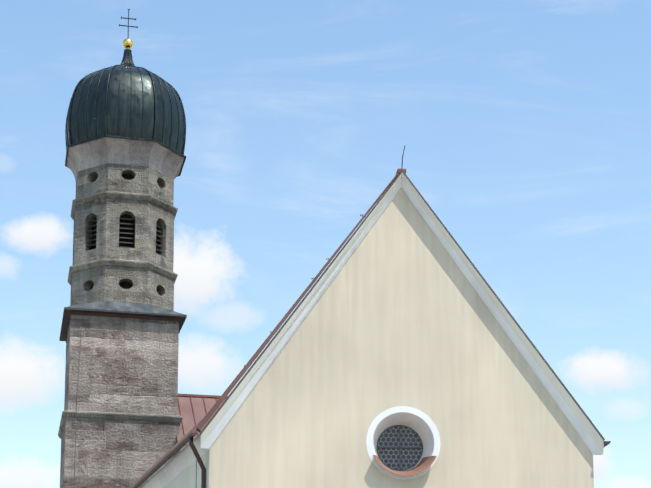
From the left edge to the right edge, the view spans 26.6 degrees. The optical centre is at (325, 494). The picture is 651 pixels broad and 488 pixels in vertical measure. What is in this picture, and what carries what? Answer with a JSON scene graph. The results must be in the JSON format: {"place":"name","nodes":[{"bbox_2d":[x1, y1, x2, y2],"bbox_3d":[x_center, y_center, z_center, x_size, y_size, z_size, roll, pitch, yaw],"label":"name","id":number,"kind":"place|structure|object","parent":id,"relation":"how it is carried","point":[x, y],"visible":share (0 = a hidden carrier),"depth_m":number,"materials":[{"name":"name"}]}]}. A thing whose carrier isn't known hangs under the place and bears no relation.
{"place":"outdoors","nodes":[
{"label":"outdoors","id":0,"kind":"place"},
{"bbox_2d":[74,324,81,479],"bbox_3d":[-9.321,1.027,51.005,0.135,15.522,0.271,-3,-9,15],"label":"tower conductor","id":1,"kind":"object","parent":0,"point":[76,404],"visible":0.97,"depth_m":51.74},
{"bbox_2d":[60,315,179,487],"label":"tower shaft","id":2,"kind":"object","parent":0,"point":[127,365],"visible":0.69,"depth_m":52.22,"materials":[{"name":"grey stone"}]},
{"bbox_2d":[58,410,182,438],"bbox_3d":[-8.111,-2.619,54.103,4.520,0.282,4.520,2,-9,-13],"label":"string course","id":3,"kind":"object","parent":2,"relation":"attached to","point":[124,416],"visible":0.59,"depth_m":52.01,"materials":[{"name":"grey stone"}]},
{"bbox_2d":[59,301,186,339],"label":"tower ledge roof","id":4,"kind":"structure","parent":2,"relation":"attached to","point":[126,307],"depth_m":52.62,"materials":[{"name":"grey metal"}]},
{"bbox_2d":[70,266,173,314],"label":"octagonal tower","id":5,"kind":"structure","parent":4,"relation":"on","point":[152,287],"depth_m":53.19,"materials":[{"name":"grey stone"}]},
{"bbox_2d":[68,258,177,284],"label":"tower cornice","id":6,"kind":"structure","parent":5,"relation":"on","point":[122,263],"depth_m":53.23,"materials":[{"name":"stone"}]},
{"bbox_2d":[72,199,173,271],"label":"octagonal tower","id":7,"kind":"structure","parent":5,"relation":"on","point":[148,217],"depth_m":53.69,"materials":[{"name":"grey stone"}]},
{"bbox_2d":[71,191,177,219],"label":"tower cornice","id":8,"kind":"structure","parent":7,"relation":"on","point":[126,196],"depth_m":53.70,"materials":[{"name":"stone"}]},
{"bbox_2d":[75,163,173,205],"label":"octagonal tower","id":9,"kind":"structure","parent":7,"relation":"on","point":[152,182],"depth_m":53.95,"materials":[{"name":"grey stone"}]},
{"bbox_2d":[66,137,183,180],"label":"flared cornice","id":10,"kind":"structure","parent":9,"relation":"on","point":[158,157],"depth_m":54.01,"materials":[{"name":"grey stone"}]},
{"bbox_2d":[66,61,184,153],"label":"onion dome","id":11,"kind":"structure","parent":10,"relation":"on","point":[136,109],"depth_m":54.06,"materials":[{"name":"black metal"}]},
{"bbox_2d":[65,49,185,154],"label":"dome seams","id":12,"kind":"object","parent":11,"relation":"attached to","point":[127,55],"visible":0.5,"depth_m":54.55,"materials":[{"name":"black metal"}]},
{"bbox_2d":[65,135,185,176],"bbox_3d":[-8.111,-13.479,55.823,4.720,0.090,4.720,2,-9,-13],"label":"tower dome rim","id":13,"kind":"object","parent":11,"relation":"attached to","point":[134,138],"visible":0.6,"depth_m":53.93,"materials":[{"name":"black metal"}]},
{"bbox_2d":[123,38,132,48],"bbox_3d":[-8.111,-18.403,56.603,0.430,0.597,0.430,2,-9,-13],"label":"golden ball","id":14,"kind":"object","parent":11,"relation":"on","point":[127,43],"visible":0.9,"depth_m":56.47,"materials":[{"name":"gold metal"}]},
{"bbox_2d":[119,9,137,37],"bbox_3d":[-8.111,-19.241,56.736,0.770,1.530,0.035,2,-9,-13],"label":"cross","id":15,"kind":"object","parent":14,"relation":"on","point":[128,18],"visible":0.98,"depth_m":56.75,"materials":[{"name":"black metal"}]},
{"bbox_2d":[87,217,162,251],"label":"louvers","id":16,"kind":"object","parent":7,"relation":"in","point":[122,233],"visible":0.17,"depth_m":53.65,"materials":[{"name":"black wood"}]},
{"bbox_2d":[59,309,186,340],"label":"tower skirt soffit","id":17,"kind":"structure","parent":2,"relation":"attached to","point":[67,313],"depth_m":52.83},
{"bbox_2d":[164,450,209,487],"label":"bay wall","id":18,"kind":"structure","parent":0,"point":[188,477],"depth_m":32.21,"materials":[{"name":"white paint"}]},
{"bbox_2d":[131,420,201,487],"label":"roof edge","id":19,"kind":"object","parent":18,"relation":"on","point":[193,429],"visible":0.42,"depth_m":34.89,"materials":[{"name":"orange metal"}]},
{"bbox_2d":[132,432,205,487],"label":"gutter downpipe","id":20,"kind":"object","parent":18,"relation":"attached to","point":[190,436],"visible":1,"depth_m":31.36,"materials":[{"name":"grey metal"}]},
{"bbox_2d":[140,434,209,487],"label":"bay eaves cornice","id":21,"kind":"structure","parent":18,"relation":"attached to","point":[179,463],"depth_m":33.66,"materials":[{"name":"white paint"}]},
{"bbox_2d":[177,396,225,451],"bbox_3d":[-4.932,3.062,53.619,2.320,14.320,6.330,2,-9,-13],"label":"link roof","id":22,"kind":"structure","parent":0,"point":[187,411],"depth_m":54.27,"materials":[{"name":"red metal"}]},
{"bbox_2d":[178,394,227,445],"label":"roof seams","id":23,"kind":"object","parent":22,"relation":"attached to","point":[203,396],"visible":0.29,"depth_m":55.16,"materials":[{"name":"brown metal"}]},
{"bbox_2d":[0,0,650,487],"label":"sky","id":24,"kind":"structure","parent":0,"point":[524,126],"materials":[{"name":"blue"}]},
{"bbox_2d":[209,188,593,487],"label":"gable wall","id":25,"kind":"structure","parent":0,"point":[400,314],"depth_m":31.18,"materials":[{"name":"beige paint"}]},
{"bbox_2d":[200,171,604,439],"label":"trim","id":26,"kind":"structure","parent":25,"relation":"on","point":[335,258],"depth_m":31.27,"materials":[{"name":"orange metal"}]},
{"bbox_2d":[196,168,401,431],"bbox_3d":[-0.552,-4.430,31.218,4.627,6.230,0.350,1,-9,-5],"label":"roof edge","id":27,"kind":"object","parent":26,"relation":"attached to","point":[209,414],"visible":0.87,"depth_m":30.84,"materials":[{"name":"metal"}]},
{"bbox_3d":[0.707,1.745,43.613,8.657,13.790,25.998,1,-9,-5],"label":"nave","id":28,"kind":"object","parent":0,"visible":0},
{"bbox_2d":[244,169,405,365],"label":"nave roof seams","id":29,"kind":"object","parent":28,"relation":"attached to","point":[402,170],"visible":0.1,"depth_m":31.77,"materials":[{"name":"metal"}]},
{"bbox_2d":[201,172,603,454],"bbox_3d":[1.758,-4.181,31.310,9.058,6.508,0.240,1,-9,-5],"label":"bargeboard","id":30,"kind":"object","parent":28,"relation":"attached to","point":[581,424],"depth_m":31.31,"materials":[{"name":"white paint"}]},
{"bbox_2d":[366,406,439,479],"bbox_3d":[1.724,-1.107,31.256,1.680,1.680,0.623,1,-9,-5],"label":"round window surround","id":31,"kind":"object","parent":28,"relation":"attached to","point":[422,424],"visible":0.83,"depth_m":31.08,"materials":[{"name":"white paint"}]},
{"bbox_2d":[378,426,421,470],"bbox_3d":[1.699,-1.059,31.565,1.091,1.091,0.001,1,-9,-5],"label":"window pane","id":32,"kind":"structure","parent":31,"relation":"in","point":[389,437],"depth_m":31.57,"materials":[{"name":"grey glass"}]},
{"bbox_2d":[377,425,422,470],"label":"oculus glazing bars","id":33,"kind":"object","parent":32,"relation":"attached to","point":[400,447],"visible":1,"depth_m":31.54,"materials":[{"name":"grey metal"}]},
{"bbox_2d":[373,455,436,475],"bbox_3d":[1.732,-0.619,31.070,1.441,0.566,0.801,1,-9,-5],"label":"window sill","id":34,"kind":"structure","parent":31,"relation":"in","point":[425,463],"depth_m":30.81,"materials":[{"name":"brown metal"}]}
]}

